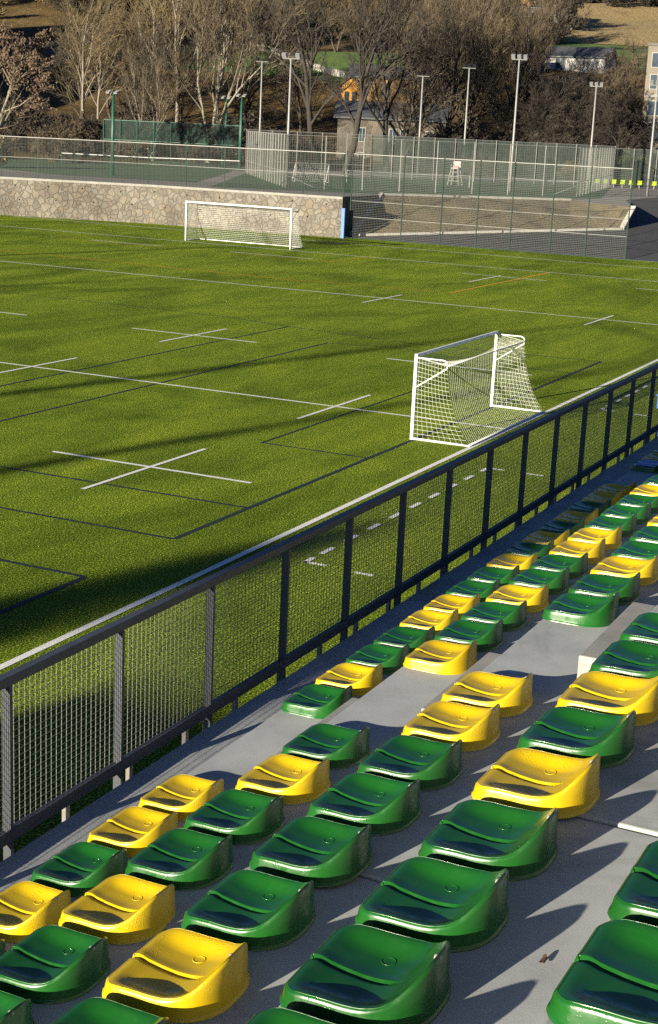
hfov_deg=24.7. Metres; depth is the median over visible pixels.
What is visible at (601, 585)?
stadium seat
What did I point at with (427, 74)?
lamp post
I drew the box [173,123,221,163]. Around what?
bush
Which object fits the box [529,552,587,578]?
stadium seat
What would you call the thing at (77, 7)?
bare tree
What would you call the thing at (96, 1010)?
stadium seat
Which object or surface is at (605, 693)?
stadium seat
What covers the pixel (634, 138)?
bush
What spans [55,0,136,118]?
birch tree
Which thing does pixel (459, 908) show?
stadium seat
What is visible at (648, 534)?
stadium seat
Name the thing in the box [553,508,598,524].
stadium seat
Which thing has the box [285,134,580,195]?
court fence
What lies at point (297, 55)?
lamp post
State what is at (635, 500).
stadium seat
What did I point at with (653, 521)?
stadium seat
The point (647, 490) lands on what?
stadium seat
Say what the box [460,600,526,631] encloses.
stadium seat
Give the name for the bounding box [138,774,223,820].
stadium seat
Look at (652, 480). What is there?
stadium seat
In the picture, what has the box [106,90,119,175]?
green lamp post
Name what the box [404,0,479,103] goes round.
bare tree
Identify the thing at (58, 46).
verge
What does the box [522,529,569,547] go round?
stadium seat
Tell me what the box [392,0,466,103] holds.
bare tree
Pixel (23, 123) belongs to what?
bush
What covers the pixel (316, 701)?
stadium seat
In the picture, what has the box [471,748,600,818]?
stadium seat
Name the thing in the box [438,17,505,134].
bare tree
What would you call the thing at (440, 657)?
stadium seat
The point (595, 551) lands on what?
stadium seat
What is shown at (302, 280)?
orange pitch lines
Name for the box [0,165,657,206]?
terrace
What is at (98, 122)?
bush
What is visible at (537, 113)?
bare tree
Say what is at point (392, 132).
window
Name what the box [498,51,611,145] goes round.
bare tree
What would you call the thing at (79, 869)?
stadium seat
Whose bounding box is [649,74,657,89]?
window
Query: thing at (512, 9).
bare tree
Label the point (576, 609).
stadium seat
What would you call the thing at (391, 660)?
stadium seat
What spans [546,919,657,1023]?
stadium seat
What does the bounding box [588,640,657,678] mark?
stadium seat
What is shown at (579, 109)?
bare tree
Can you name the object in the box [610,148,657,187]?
court fence
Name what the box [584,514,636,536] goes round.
stadium seat
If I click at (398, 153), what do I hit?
bush
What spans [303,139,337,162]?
bush
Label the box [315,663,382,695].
stadium seat
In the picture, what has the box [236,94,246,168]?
green lamp post
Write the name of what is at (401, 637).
stadium seat
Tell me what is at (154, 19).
birch tree
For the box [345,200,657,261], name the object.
ramp road
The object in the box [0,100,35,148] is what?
bush
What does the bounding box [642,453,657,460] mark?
stadium seat
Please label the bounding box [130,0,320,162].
birch tree
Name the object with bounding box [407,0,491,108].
bare tree
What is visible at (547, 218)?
embankment
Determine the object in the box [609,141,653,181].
bush
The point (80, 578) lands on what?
navy pitch lines
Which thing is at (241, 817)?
stadium seat
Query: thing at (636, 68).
bare tree
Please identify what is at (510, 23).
bare tree
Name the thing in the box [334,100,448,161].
stone house
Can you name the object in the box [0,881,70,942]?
stadium seat
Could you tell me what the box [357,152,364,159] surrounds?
window
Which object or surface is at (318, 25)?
bare tree
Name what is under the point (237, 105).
bare tree
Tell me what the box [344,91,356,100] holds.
window
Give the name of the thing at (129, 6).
bare tree
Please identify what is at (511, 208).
ball stop fence
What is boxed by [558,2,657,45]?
dry field
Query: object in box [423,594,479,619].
stadium seat
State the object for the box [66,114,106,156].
bush
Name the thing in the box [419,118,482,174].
bush
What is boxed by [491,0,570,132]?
bare tree
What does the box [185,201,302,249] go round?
full size goal
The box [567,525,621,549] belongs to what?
stadium seat
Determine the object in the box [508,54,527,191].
lamp post
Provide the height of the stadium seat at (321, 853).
0.170 m
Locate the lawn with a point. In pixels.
(618, 48)
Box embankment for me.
[345,195,628,235]
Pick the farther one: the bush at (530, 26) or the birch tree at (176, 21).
the bush at (530, 26)
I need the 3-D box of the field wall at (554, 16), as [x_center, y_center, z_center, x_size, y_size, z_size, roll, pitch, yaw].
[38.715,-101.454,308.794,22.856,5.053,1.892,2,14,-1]
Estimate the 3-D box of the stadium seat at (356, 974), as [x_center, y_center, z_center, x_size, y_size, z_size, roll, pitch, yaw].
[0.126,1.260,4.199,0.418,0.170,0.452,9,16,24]
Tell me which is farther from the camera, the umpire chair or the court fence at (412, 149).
the court fence at (412, 149)
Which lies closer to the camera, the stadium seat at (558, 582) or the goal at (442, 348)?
the stadium seat at (558, 582)
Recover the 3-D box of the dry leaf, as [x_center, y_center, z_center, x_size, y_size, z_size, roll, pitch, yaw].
[0.628,1.311,4.395,0.017,0.011,0.054,9,16,24]
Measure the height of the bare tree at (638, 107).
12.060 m
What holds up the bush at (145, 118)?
on the hillside
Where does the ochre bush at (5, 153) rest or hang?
on the terrace
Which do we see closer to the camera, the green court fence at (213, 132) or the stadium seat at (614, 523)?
the stadium seat at (614, 523)
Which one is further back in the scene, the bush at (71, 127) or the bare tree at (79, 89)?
the bare tree at (79, 89)
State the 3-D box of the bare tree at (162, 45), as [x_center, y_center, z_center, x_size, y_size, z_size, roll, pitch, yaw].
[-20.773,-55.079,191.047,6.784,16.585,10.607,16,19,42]
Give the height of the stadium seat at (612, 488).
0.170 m
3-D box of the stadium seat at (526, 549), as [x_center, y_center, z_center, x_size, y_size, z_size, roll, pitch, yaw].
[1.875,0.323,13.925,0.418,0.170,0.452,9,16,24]
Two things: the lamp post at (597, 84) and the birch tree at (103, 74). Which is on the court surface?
the lamp post at (597, 84)
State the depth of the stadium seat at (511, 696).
7.60 m
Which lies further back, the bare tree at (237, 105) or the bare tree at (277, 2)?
the bare tree at (277, 2)
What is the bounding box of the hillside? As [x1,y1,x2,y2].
[0,0,657,183]
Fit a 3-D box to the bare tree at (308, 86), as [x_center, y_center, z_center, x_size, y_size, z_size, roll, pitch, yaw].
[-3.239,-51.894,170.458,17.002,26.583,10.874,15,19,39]
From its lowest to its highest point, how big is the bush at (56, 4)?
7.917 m
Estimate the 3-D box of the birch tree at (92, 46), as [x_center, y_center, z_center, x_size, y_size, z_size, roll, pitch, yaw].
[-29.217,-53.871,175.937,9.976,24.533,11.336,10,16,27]
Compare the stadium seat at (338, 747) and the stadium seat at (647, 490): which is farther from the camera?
the stadium seat at (647, 490)
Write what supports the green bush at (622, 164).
on the hillside
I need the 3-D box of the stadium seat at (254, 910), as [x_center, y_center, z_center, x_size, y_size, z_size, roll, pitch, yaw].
[-0.269,1.395,5.449,0.418,0.170,0.452,9,16,24]
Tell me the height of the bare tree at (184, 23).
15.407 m
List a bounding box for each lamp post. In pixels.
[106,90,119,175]
[221,96,231,167]
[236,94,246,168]
[255,57,268,168]
[281,52,300,186]
[416,72,429,177]
[462,63,476,171]
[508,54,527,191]
[588,82,603,185]
[646,80,657,195]
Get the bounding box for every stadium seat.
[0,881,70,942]
[0,925,110,1003]
[0,939,5,955]
[0,990,33,1023]
[30,841,127,897]
[51,997,169,1023]
[59,874,175,944]
[87,806,177,856]
[102,928,249,1022]
[125,828,233,890]
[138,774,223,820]
[181,869,315,950]
[183,789,284,844]
[235,754,330,804]
[246,1007,334,1023]
[249,816,372,887]
[280,924,450,1023]
[281,684,352,718]
[281,723,369,768]
[307,772,420,835]
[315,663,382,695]
[345,644,409,674]
[355,856,508,952]
[356,735,462,790]
[373,626,434,652]
[399,609,458,634]
[401,701,499,751]
[403,640,476,674]
[418,799,557,880]
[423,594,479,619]
[434,619,502,651]
[440,671,532,716]
[446,579,499,602]
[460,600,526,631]
[467,565,519,586]
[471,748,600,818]
[486,552,537,572]
[486,583,548,612]
[505,540,553,558]
[508,567,569,594]
[516,706,635,767]
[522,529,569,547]
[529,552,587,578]
[538,518,584,535]
[542,592,618,626]
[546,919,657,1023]
[549,538,605,563]
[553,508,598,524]
[555,671,657,725]
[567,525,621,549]
[568,498,611,516]
[568,572,640,605]
[582,489,623,505]
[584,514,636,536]
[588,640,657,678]
[590,555,657,585]
[594,481,635,495]
[600,502,650,524]
[607,841,657,926]
[611,541,657,559]
[615,494,657,512]
[618,612,657,644]
[629,526,657,543]
[630,460,657,472]
[630,484,657,495]
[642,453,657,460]
[642,475,657,485]
[647,515,657,525]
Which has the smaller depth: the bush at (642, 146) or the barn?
the bush at (642, 146)
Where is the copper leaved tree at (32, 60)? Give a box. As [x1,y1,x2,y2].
[0,20,58,130]
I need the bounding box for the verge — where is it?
[25,40,120,51]
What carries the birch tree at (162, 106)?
on the hillside
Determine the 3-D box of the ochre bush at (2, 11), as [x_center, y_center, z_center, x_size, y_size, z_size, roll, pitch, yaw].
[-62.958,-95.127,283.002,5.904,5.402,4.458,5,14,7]
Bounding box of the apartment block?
[640,43,657,164]
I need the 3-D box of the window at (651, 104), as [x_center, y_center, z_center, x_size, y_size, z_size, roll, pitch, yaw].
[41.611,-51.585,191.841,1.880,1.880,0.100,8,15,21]
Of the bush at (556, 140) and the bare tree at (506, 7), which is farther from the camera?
the bare tree at (506, 7)
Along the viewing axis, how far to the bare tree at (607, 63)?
202.27 m
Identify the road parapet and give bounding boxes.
[196,40,347,77]
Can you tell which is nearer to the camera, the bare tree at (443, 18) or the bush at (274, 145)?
the bush at (274, 145)
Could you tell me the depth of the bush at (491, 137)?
181.23 m
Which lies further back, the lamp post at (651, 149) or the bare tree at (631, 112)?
the bare tree at (631, 112)
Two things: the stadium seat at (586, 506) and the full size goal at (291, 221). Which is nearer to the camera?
the stadium seat at (586, 506)
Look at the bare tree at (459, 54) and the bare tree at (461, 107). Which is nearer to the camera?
the bare tree at (459, 54)
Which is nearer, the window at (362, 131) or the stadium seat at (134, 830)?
the stadium seat at (134, 830)
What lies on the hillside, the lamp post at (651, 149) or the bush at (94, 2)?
the bush at (94, 2)
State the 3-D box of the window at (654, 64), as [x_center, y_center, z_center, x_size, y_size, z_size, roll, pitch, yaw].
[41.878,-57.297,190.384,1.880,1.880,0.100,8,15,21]
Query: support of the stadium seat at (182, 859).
on the grandstand
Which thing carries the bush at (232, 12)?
on the hillside
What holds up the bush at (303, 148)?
on the hillside
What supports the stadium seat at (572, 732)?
on the grandstand
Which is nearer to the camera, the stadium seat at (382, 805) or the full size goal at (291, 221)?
the stadium seat at (382, 805)
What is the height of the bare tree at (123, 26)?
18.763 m
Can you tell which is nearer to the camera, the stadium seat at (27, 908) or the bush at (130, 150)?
the stadium seat at (27, 908)
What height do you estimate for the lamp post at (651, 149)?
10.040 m
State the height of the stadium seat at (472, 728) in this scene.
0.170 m
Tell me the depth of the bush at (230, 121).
185.87 m
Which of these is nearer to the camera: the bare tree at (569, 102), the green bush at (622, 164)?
the green bush at (622, 164)
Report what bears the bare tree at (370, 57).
on the hillside
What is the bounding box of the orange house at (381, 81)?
[348,63,429,103]
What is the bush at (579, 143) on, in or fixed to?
on the hillside
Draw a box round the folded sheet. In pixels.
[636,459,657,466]
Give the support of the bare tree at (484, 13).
on the hillside
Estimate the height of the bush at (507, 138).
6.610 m
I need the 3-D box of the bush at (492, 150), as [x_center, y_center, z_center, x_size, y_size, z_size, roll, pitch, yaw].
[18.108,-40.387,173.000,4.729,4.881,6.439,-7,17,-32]
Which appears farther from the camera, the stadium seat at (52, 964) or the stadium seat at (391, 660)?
the stadium seat at (391, 660)
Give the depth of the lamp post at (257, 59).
158.72 m
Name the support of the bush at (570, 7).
on the hillside
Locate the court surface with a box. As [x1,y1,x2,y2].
[0,158,611,198]
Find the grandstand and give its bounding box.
[0,436,657,1023]
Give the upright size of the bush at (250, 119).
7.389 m
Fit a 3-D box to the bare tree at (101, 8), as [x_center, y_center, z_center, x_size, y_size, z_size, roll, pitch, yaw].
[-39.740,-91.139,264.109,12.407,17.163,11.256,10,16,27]
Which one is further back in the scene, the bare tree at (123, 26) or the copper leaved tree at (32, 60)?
the bare tree at (123, 26)
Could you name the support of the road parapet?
on the hillside
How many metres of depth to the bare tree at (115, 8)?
275.44 m
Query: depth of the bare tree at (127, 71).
194.71 m
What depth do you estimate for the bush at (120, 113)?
184.90 m
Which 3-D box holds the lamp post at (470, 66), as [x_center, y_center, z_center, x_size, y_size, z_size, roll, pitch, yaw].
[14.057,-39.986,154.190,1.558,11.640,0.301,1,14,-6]
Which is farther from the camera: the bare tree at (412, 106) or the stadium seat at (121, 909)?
the bare tree at (412, 106)
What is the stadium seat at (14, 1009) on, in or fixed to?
on the grandstand
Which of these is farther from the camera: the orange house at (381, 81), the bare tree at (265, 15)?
the bare tree at (265, 15)
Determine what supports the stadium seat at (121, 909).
on the grandstand
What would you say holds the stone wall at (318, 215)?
on the playing field at (228, 429)
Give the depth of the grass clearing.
254.73 m
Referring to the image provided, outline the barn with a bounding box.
[545,46,619,73]
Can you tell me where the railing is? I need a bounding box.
[0,363,657,859]
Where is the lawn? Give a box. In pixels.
[548,42,648,70]
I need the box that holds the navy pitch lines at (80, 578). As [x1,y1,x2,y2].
[0,292,600,613]
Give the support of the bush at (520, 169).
on the hillside
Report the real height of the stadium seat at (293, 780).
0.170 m
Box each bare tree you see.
[38,6,120,123]
[66,0,99,35]
[78,0,158,104]
[80,15,139,118]
[85,40,164,117]
[86,0,125,24]
[98,0,128,32]
[117,0,155,40]
[117,10,192,116]
[146,0,230,97]
[155,40,211,122]
[162,0,185,29]
[163,1,199,43]
[211,40,296,124]
[219,0,278,50]
[234,0,379,168]
[254,0,314,46]
[260,0,298,45]
[263,19,321,128]
[264,27,347,145]
[277,0,348,48]
[296,0,444,172]
[315,0,371,51]
[337,0,449,173]
[368,0,482,135]
[368,32,465,168]
[373,0,433,55]
[388,0,519,135]
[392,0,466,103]
[392,1,441,55]
[399,0,501,127]
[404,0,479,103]
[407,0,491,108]
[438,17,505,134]
[453,0,514,111]
[456,0,530,112]
[458,0,562,136]
[464,0,503,57]
[471,72,525,139]
[484,0,528,37]
[486,0,517,41]
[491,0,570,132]
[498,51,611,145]
[507,91,579,140]
[513,89,557,126]
[514,79,606,152]
[517,74,607,136]
[552,83,605,125]
[556,85,602,133]
[561,89,625,146]
[579,60,644,147]
[580,87,657,182]
[586,44,642,133]
[593,83,657,146]
[598,32,657,129]
[598,79,657,144]
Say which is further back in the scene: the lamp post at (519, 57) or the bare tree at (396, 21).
the bare tree at (396, 21)
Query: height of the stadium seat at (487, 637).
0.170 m
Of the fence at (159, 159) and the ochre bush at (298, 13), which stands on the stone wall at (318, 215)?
the fence at (159, 159)
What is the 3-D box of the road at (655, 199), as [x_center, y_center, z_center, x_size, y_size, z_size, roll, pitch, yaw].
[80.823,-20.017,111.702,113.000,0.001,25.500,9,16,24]
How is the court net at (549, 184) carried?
on the court surface
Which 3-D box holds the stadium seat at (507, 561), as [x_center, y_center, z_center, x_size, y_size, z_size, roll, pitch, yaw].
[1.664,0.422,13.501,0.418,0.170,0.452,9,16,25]
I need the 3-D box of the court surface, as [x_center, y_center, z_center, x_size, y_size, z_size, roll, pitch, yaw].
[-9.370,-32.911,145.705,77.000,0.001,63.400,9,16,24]
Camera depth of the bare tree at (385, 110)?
166.87 m
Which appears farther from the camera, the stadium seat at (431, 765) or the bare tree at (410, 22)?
the bare tree at (410, 22)
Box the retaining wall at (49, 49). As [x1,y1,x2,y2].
[0,39,52,69]
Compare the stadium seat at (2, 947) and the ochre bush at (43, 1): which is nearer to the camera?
the stadium seat at (2, 947)
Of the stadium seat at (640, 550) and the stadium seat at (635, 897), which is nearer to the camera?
the stadium seat at (635, 897)
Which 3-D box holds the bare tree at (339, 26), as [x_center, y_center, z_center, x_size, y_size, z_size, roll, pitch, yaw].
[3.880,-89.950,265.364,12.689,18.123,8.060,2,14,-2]
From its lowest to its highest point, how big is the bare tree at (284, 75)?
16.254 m
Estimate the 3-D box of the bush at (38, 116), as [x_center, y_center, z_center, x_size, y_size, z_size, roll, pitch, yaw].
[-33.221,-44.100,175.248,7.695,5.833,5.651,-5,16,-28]
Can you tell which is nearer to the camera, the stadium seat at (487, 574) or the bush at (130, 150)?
the stadium seat at (487, 574)
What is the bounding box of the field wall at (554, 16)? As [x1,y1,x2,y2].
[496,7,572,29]
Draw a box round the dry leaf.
[539,954,547,962]
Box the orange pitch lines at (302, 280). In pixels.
[0,235,546,292]
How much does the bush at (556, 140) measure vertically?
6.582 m
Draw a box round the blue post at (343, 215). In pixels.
[340,208,345,237]
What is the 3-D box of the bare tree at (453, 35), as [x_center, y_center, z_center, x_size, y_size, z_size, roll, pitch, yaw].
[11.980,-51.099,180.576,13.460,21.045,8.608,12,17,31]
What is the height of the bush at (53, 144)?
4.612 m
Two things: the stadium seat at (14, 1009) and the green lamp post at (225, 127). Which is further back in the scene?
the green lamp post at (225, 127)
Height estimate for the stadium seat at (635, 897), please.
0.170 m
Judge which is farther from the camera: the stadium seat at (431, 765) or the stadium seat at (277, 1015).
the stadium seat at (431, 765)
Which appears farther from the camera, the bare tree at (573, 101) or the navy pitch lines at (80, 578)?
the bare tree at (573, 101)
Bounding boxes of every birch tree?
[40,0,124,118]
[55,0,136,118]
[111,31,196,160]
[114,0,187,103]
[123,0,244,122]
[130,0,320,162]
[181,0,258,127]
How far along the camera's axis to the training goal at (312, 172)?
130.45 m
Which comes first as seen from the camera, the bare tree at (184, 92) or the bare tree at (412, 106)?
the bare tree at (412, 106)
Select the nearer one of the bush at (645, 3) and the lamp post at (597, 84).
the lamp post at (597, 84)
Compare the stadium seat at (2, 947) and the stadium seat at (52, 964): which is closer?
the stadium seat at (52, 964)
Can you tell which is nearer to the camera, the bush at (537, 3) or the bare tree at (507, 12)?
the bare tree at (507, 12)
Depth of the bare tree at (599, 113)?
187.62 m
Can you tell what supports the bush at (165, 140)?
on the hillside
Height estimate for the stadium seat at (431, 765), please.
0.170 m
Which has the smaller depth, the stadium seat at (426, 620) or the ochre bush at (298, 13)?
the stadium seat at (426, 620)
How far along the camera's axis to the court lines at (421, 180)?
133.84 m
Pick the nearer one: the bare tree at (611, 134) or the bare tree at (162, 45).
the bare tree at (611, 134)
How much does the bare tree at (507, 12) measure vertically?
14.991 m
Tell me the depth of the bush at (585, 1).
359.61 m
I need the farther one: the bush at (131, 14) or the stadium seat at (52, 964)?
the bush at (131, 14)
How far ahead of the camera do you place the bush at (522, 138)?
181.57 m
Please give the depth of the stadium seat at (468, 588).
12.63 m
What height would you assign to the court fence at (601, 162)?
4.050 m
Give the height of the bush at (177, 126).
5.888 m
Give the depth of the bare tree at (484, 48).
185.46 m
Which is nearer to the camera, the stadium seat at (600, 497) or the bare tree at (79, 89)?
the stadium seat at (600, 497)
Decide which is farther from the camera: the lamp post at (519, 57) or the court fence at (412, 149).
the court fence at (412, 149)
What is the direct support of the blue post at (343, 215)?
on the playing field at (228, 429)
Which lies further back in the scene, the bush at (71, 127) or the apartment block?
the apartment block
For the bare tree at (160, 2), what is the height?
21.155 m
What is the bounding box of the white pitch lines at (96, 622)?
[0,216,657,669]
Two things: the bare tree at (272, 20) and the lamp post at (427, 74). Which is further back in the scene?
the bare tree at (272, 20)
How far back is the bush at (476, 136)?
177.13 m
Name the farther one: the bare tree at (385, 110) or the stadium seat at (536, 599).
the bare tree at (385, 110)
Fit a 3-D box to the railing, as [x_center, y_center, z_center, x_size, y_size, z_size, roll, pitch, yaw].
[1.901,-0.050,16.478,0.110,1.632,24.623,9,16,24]
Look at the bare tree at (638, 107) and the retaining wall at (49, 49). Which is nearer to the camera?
the bare tree at (638, 107)
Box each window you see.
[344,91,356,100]
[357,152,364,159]
[358,127,365,141]
[388,129,396,142]
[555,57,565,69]
[645,127,657,141]
[646,101,657,115]
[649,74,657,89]
[651,52,657,67]
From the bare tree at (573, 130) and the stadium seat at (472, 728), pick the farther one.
the bare tree at (573, 130)
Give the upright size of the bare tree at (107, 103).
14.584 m
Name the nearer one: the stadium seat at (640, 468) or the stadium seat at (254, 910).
the stadium seat at (254, 910)
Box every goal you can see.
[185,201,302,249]
[292,162,329,182]
[410,331,542,446]
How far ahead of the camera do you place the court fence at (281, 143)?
128.91 m
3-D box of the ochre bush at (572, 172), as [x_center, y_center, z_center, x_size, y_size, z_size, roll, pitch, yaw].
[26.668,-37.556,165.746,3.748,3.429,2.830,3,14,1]
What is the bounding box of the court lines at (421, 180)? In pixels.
[289,176,574,194]
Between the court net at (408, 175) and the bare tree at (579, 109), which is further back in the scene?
the bare tree at (579, 109)
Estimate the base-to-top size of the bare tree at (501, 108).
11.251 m
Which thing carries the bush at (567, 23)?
on the hillside
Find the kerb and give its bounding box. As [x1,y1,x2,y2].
[350,192,635,235]
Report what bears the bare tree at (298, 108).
on the hillside
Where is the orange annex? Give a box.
[340,76,359,100]
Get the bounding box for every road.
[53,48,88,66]
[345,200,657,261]
[631,197,657,201]
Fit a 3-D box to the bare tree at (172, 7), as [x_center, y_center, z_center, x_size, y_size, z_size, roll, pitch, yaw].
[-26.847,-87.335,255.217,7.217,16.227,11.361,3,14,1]
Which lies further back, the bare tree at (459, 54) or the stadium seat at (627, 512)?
the bare tree at (459, 54)
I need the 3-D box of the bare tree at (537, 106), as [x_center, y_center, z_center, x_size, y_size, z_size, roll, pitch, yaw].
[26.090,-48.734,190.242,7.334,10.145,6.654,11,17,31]
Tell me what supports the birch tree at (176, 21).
on the hillside
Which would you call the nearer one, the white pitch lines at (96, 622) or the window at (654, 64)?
the white pitch lines at (96, 622)
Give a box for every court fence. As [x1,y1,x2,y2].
[103,119,238,165]
[245,129,370,176]
[245,131,286,186]
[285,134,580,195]
[369,135,615,185]
[576,147,615,196]
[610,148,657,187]
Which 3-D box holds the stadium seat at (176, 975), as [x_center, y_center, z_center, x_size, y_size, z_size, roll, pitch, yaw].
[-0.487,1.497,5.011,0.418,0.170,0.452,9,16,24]
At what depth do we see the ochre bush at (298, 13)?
292.21 m
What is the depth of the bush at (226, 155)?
180.99 m
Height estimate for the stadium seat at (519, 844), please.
0.170 m
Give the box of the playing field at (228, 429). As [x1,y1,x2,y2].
[0,215,657,861]
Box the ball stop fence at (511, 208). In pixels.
[348,153,633,259]
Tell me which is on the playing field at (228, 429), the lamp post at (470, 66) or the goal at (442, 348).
the goal at (442, 348)
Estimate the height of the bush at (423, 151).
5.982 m
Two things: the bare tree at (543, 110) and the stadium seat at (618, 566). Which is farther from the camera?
the bare tree at (543, 110)
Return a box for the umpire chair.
[447,161,462,185]
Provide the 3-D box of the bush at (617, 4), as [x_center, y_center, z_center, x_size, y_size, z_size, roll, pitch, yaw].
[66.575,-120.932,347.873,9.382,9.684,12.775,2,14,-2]
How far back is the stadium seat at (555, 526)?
14.79 m
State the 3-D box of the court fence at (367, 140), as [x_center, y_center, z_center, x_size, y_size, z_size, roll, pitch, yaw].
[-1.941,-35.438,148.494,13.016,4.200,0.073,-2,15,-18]
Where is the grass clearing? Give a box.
[148,44,462,80]
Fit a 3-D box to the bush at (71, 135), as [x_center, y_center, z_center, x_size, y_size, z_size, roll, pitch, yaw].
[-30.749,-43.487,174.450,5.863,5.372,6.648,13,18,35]
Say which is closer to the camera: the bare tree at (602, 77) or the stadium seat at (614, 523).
the stadium seat at (614, 523)
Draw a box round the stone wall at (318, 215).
[0,176,344,237]
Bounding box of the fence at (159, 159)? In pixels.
[0,135,345,196]
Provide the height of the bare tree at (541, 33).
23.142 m
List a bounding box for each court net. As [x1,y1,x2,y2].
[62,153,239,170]
[346,170,469,186]
[511,178,587,193]
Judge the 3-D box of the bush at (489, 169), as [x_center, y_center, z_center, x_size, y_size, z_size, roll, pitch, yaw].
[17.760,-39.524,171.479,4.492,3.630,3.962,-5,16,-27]
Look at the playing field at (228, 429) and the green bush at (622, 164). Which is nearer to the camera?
the playing field at (228, 429)
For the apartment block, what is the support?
on the hillside
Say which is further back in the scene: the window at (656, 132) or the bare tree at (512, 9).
the bare tree at (512, 9)
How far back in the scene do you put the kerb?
108.55 m
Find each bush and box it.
[0,0,7,15]
[0,91,56,150]
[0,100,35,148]
[0,136,18,165]
[15,108,73,153]
[26,123,77,161]
[29,116,97,155]
[35,0,51,4]
[40,111,86,155]
[45,0,68,11]
[60,0,103,12]
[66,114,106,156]
[82,116,114,155]
[95,96,165,150]
[97,117,152,159]
[104,0,152,25]
[120,103,169,156]
[139,127,188,157]
[156,118,205,161]
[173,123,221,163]
[198,109,281,165]
[209,0,247,20]
[212,146,237,161]
[216,114,245,154]
[253,128,294,166]
[268,128,319,167]
[279,2,316,30]
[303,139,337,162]
[388,126,429,172]
[415,130,452,173]
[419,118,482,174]
[454,126,501,174]
[461,131,504,152]
[464,152,503,177]
[465,140,502,175]
[478,126,523,172]
[499,117,549,172]
[514,131,573,178]
[517,14,546,42]
[523,131,577,179]
[524,0,577,17]
[535,8,578,44]
[550,0,592,29]
[556,160,582,182]
[566,135,618,179]
[577,0,594,3]
[601,0,631,7]
[604,133,646,153]
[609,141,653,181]
[615,147,646,183]
[633,0,657,6]
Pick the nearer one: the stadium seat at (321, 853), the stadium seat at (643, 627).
the stadium seat at (321, 853)
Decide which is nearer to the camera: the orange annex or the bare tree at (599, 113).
the bare tree at (599, 113)
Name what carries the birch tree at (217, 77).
on the hillside

